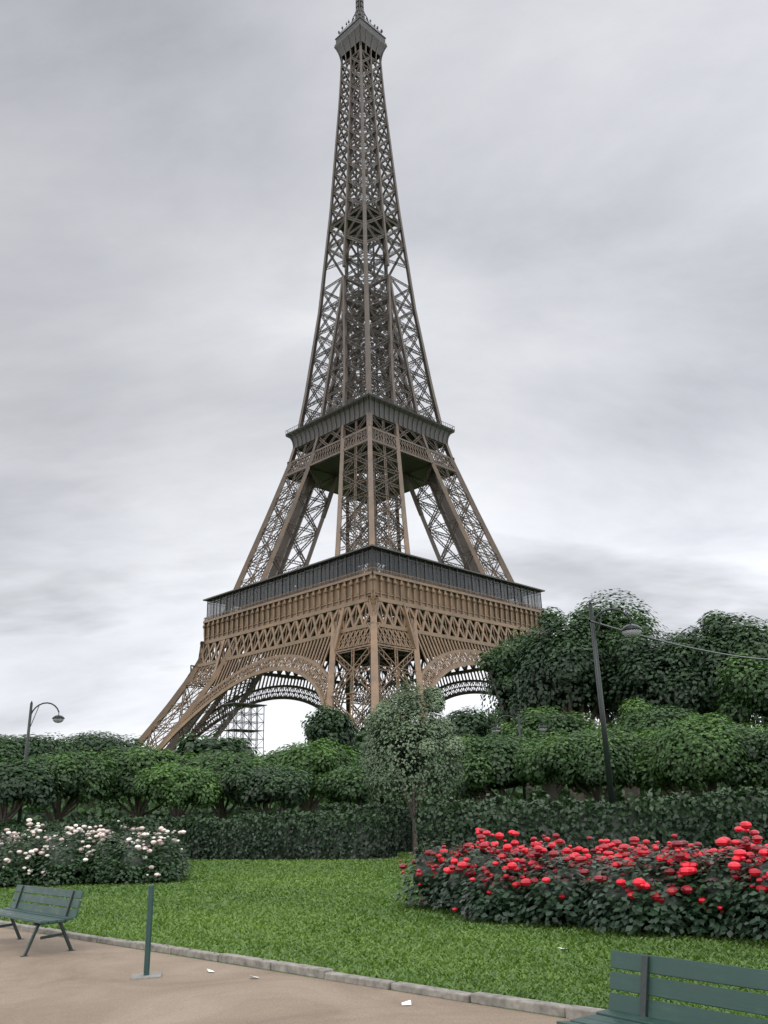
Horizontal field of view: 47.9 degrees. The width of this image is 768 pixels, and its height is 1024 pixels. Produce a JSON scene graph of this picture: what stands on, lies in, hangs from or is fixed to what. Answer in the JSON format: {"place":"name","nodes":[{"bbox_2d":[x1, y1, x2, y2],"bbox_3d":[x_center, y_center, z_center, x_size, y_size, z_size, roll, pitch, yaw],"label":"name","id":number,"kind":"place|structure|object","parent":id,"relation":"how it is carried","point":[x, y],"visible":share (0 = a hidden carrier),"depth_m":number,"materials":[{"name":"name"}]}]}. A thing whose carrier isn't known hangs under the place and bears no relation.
{"place":"outdoors","nodes":[
{"label":"outdoors","id":0,"kind":"place"},
{"bbox_2d":[0,928,570,1023],"bbox_3d":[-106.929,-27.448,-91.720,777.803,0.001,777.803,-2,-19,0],"label":"path","id":1,"kind":"structure","parent":0,"point":[52,980],"depth_m":8.36,"materials":[{"name":"beige concrete"}]},
{"bbox_2d":[0,884,84,956],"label":"bench","id":2,"kind":"object","parent":1,"relation":"on","point":[37,915],"visible":1,"depth_m":12.13,"materials":[{"name":"paint"}]},
{"bbox_2d":[130,885,161,979],"bbox_3d":[-2.633,4.681,9.671,0.320,0.932,0.320,2,-20,-11],"label":"post","id":3,"kind":"object","parent":1,"relation":"on","point":[146,974],"visible":1,"depth_m":9.61,"materials":[{"name":"metal"}]},
{"bbox_2d":[208,947,563,1004],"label":"paper litter","id":4,"kind":"object","parent":1,"relation":"on","point":[408,1002],"visible":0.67,"depth_m":7.72,"materials":[{"name":"white paper"}]},
{"bbox_2d":[556,950,767,1023],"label":"bench","id":5,"kind":"object","parent":1,"relation":"on","point":[643,1008],"visible":1,"depth_m":5.01,"materials":[{"name":"paint"}]},
{"bbox_2d":[39,933,565,1018],"bbox_3d":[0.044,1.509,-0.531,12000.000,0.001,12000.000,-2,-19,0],"label":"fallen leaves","id":6,"kind":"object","parent":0,"point":[282,972],"depth_m":10.02,"materials":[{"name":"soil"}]},
{"bbox_2d":[0,742,24,762],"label":"tree","id":7,"kind":"object","parent":6,"relation":"on","point":[8,754],"visible":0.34,"depth_m":69.07,"materials":[{"name":"green plant"}]},
{"bbox_2d":[0,757,66,829],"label":"tree","id":8,"kind":"object","parent":6,"relation":"on","point":[26,782],"visible":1,"depth_m":40.36,"materials":[{"name":"green plant"}]},
{"bbox_2d":[0,731,80,807],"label":"tree","id":9,"kind":"object","parent":6,"relation":"on","point":[41,746],"visible":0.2,"depth_m":73.10,"materials":[{"name":"green plant"}]},
{"bbox_2d":[17,701,64,822],"bbox_3d":[-16.450,12.735,41.145,1.903,7.420,0.587,-2,-19,0],"label":"lamp","id":10,"kind":"object","parent":6,"relation":"on","point":[58,718],"visible":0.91,"depth_m":41.91,"materials":[{"name":"black metal"}]},
{"bbox_2d":[12,747,118,825],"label":"tree","id":11,"kind":"object","parent":6,"relation":"on","point":[84,777],"visible":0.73,"depth_m":43.81,"materials":[{"name":"green plant"}]},
{"bbox_2d":[0,818,193,886],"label":"white roses","id":12,"kind":"object","parent":6,"relation":"on","point":[99,856],"visible":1,"depth_m":23.41,"materials":[{"name":"green plant"}]},
{"bbox_2d":[56,730,151,808],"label":"tree","id":13,"kind":"object","parent":6,"relation":"on","point":[84,741],"visible":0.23,"depth_m":82.51,"materials":[{"name":"green plant"}]},
{"bbox_2d":[94,744,201,825],"bbox_3d":[-13.282,15.893,47.711,7.110,5.849,6.153,-2,-19,0],"label":"tree","id":14,"kind":"object","parent":6,"relation":"on","point":[131,763],"visible":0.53,"depth_m":46.52,"materials":[{"name":"green plant"}]},
{"bbox_2d":[132,761,223,817],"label":"tree","id":15,"kind":"object","parent":6,"relation":"on","point":[175,786],"visible":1,"depth_m":40.33,"materials":[{"name":"green plant"}]},
{"bbox_2d":[0,809,399,860],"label":"hedge","id":16,"kind":"object","parent":6,"relation":"on","point":[319,835],"visible":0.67,"depth_m":34.24,"materials":[{"name":"green plant"}]},
{"bbox_2d":[172,732,256,758],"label":"tree belt","id":17,"kind":"object","parent":6,"relation":"on","point":[207,744],"visible":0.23,"depth_m":109.33,"materials":[{"name":"green plant"}]},
{"bbox_2d":[175,747,268,818],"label":"tree","id":18,"kind":"object","parent":6,"relation":"on","point":[221,761],"visible":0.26,"depth_m":46.06,"materials":[{"name":"green plant"}]},
{"bbox_2d":[214,763,317,822],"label":"tree","id":19,"kind":"object","parent":6,"relation":"on","point":[288,788],"visible":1,"depth_m":42.09,"materials":[{"name":"green plant"}]},
{"bbox_2d":[0,920,604,1019],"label":"kerb","id":20,"kind":"structure","parent":6,"relation":"on","point":[567,1011],"depth_m":8.84,"materials":[{"name":"stone"}]},
{"bbox_2d":[255,737,364,811],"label":"tree","id":21,"kind":"object","parent":6,"relation":"on","point":[318,759],"visible":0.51,"depth_m":50.09,"materials":[{"name":"green plant"}]},
{"bbox_2d":[300,705,356,752],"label":"tree","id":22,"kind":"object","parent":6,"relation":"on","point":[331,723],"visible":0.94,"depth_m":90.57,"materials":[{"name":"green plant"}]},
{"bbox_2d":[343,719,375,758],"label":"tree belt","id":23,"kind":"object","parent":6,"relation":"on","point":[358,741],"visible":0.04,"depth_m":105.92,"materials":[{"name":"green plant"}]},
{"bbox_2d":[312,764,410,811],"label":"tree","id":24,"kind":"object","parent":6,"relation":"on","point":[340,784],"visible":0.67,"depth_m":43.65,"materials":[{"name":"green plant"}]},
{"bbox_2d":[134,0,611,756],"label":"eiffel tower","id":25,"kind":"structure","parent":6,"relation":"on","point":[416,608],"depth_m":254.39,"materials":[{"name":"metal"}]},
{"bbox_2d":[348,747,409,808],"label":"tree","id":26,"kind":"object","parent":6,"relation":"on","point":[364,755],"visible":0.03,"depth_m":56.84,"materials":[{"name":"green plant"}]},
{"bbox_2d":[0,851,767,1019],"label":"lawn","id":27,"kind":"structure","parent":6,"relation":"on","point":[352,916],"depth_m":12.20,"materials":[{"name":"green plant"}]},
{"bbox_2d":[7,782,767,826],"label":"shrubs","id":28,"kind":"object","parent":6,"relation":"on","point":[113,810],"visible":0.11,"depth_m":61.12,"materials":[{"name":"green plant"}]},
{"bbox_2d":[8,781,767,810],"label":"shrubs","id":29,"kind":"object","parent":6,"relation":"on","point":[495,791],"visible":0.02,"depth_m":96.01,"materials":[{"name":"green plant"}]},
{"bbox_2d":[320,799,482,852],"bbox_3d":[0.892,13.905,38.047,7.620,2.315,2.210,-4,-20,8],"label":"hedge","id":30,"kind":"object","parent":6,"relation":"on","point":[404,827],"visible":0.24,"depth_m":37.58,"materials":[{"name":"green plant"}]},
{"bbox_2d":[357,677,466,854],"bbox_3d":[1.161,10.380,35.193,4.519,7.129,4.971,-2,-19,0],"label":"tree","id":31,"kind":"object","parent":6,"relation":"on","point":[419,743],"visible":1,"depth_m":34.71,"materials":[{"name":"green plant"}]},
{"bbox_2d":[407,736,485,802],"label":"tree","id":32,"kind":"object","parent":6,"relation":"on","point":[450,794],"visible":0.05,"depth_m":45.40,"materials":[{"name":"green plant"}]},
{"bbox_2d":[439,705,505,801],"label":"tree","id":33,"kind":"object","parent":6,"relation":"on","point":[479,724],"visible":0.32,"depth_m":54.85,"materials":[{"name":"green plant"}]},
{"bbox_2d":[449,733,555,809],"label":"tree","id":34,"kind":"object","parent":6,"relation":"on","point":[488,765],"visible":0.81,"depth_m":40.37,"materials":[{"name":"green plant"}]},
{"bbox_2d":[474,626,557,795],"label":"tree","id":35,"kind":"object","parent":6,"relation":"on","point":[498,688],"visible":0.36,"depth_m":72.13,"materials":[{"name":"green plant"}]},
{"bbox_2d":[491,711,547,800],"bbox_3d":[7.313,13.900,45.390,3.050,6.720,0.541,-2,-19,0],"label":"twin lamp","id":36,"kind":"object","parent":6,"relation":"on","point":[541,728],"visible":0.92,"depth_m":46.12,"materials":[{"name":"black metal"}]},
{"bbox_2d":[486,705,611,801],"bbox_3d":[9.523,14.803,49.059,7.116,7.531,7.188,-2,-19,0],"label":"tree","id":37,"kind":"object","parent":6,"relation":"on","point":[554,721],"visible":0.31,"depth_m":48.42,"materials":[{"name":"green plant"}]},
{"bbox_2d":[492,604,636,800],"bbox_3d":[13.493,14.010,59.442,9.567,15.700,9.755,7,-21,-24],"label":"tree","id":38,"kind":"object","parent":6,"relation":"on","point":[562,672],"visible":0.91,"depth_m":58.77,"materials":[{"name":"green plant"}]},
{"bbox_2d":[395,821,767,940],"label":"red roses","id":39,"kind":"object","parent":6,"relation":"on","point":[681,887],"visible":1,"depth_m":12.08,"materials":[{"name":"green plant"}]},
{"bbox_2d":[512,724,662,802],"bbox_3d":[9.786,12.342,39.013,6.488,5.486,7.010,-13,-22,30],"label":"tree","id":40,"kind":"object","parent":6,"relation":"on","point":[576,761],"visible":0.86,"depth_m":37.52,"materials":[{"name":"green plant"}]},
{"bbox_2d":[413,781,767,859],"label":"hedge","id":41,"kind":"object","parent":6,"relation":"on","point":[704,820],"visible":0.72,"depth_m":23.93,"materials":[{"name":"green plant"}]},
{"bbox_2d":[564,588,665,801],"bbox_3d":[17.175,13.777,60.962,9.357,16.943,8.839,-2,-19,0],"label":"tree","id":42,"kind":"object","parent":6,"relation":"on","point":[612,618],"visible":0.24,"depth_m":60.46,"materials":[{"name":"green plant"}]},
{"bbox_2d":[588,601,641,803],"bbox_3d":[6.956,6.186,24.734,1.581,7.570,0.636,-2,-19,0],"label":"lamp","id":43,"kind":"object","parent":6,"relation":"on","point":[630,630],"visible":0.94,"depth_m":25.30,"materials":[{"name":"black metal"}]},
{"bbox_2d":[589,620,767,659],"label":"lamp cable","id":44,"kind":"object","parent":43,"relation":"attached to","point":[605,625],"visible":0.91,"depth_m":31.53,"materials":[{"name":"black metal"}]},
{"bbox_2d":[588,706,647,793],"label":"tree","id":45,"kind":"object","parent":6,"relation":"on","point":[612,716],"visible":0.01,"depth_m":65.35,"materials":[{"name":"green plant"}]},
{"bbox_2d":[608,697,703,796],"bbox_3d":[14.963,13.721,46.275,6.556,7.418,7.392,-2,-19,0],"label":"tree","id":46,"kind":"object","parent":6,"relation":"on","point":[640,718],"visible":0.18,"depth_m":45.38,"materials":[{"name":"green plant"}]},
{"bbox_2d":[589,630,728,797],"bbox_3d":[18.603,14.049,55.645,9.368,12.819,9.019,-19,-26,41],"label":"tree","id":47,"kind":"object","parent":6,"relation":"on","point":[646,674],"visible":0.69,"depth_m":54.49,"materials":[{"name":"green plant"}]},
{"bbox_2d":[627,712,767,801],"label":"tree","id":48,"kind":"object","parent":6,"relation":"on","point":[686,753],"visible":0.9,"depth_m":35.52,"materials":[{"name":"green plant"}]},
{"bbox_2d":[651,609,767,802],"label":"tree","id":49,"kind":"object","parent":6,"relation":"on","point":[752,639],"visible":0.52,"depth_m":53.31,"materials":[{"name":"green plant"}]},
{"bbox_2d":[711,651,767,731],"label":"tree","id":50,"kind":"object","parent":6,"relation":"on","point":[754,680],"visible":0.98,"depth_m":49.29,"materials":[{"name":"green plant"}]},
{"bbox_2d":[713,727,767,788],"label":"tree","id":51,"kind":"object","parent":6,"relation":"on","point":[750,748],"visible":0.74,"depth_m":34.27,"materials":[{"name":"green plant"}]},
{"bbox_2d":[0,0,767,759],"label":"sky","id":52,"kind":"structure","parent":0,"point":[582,185],"materials":[{"name":"grey"}]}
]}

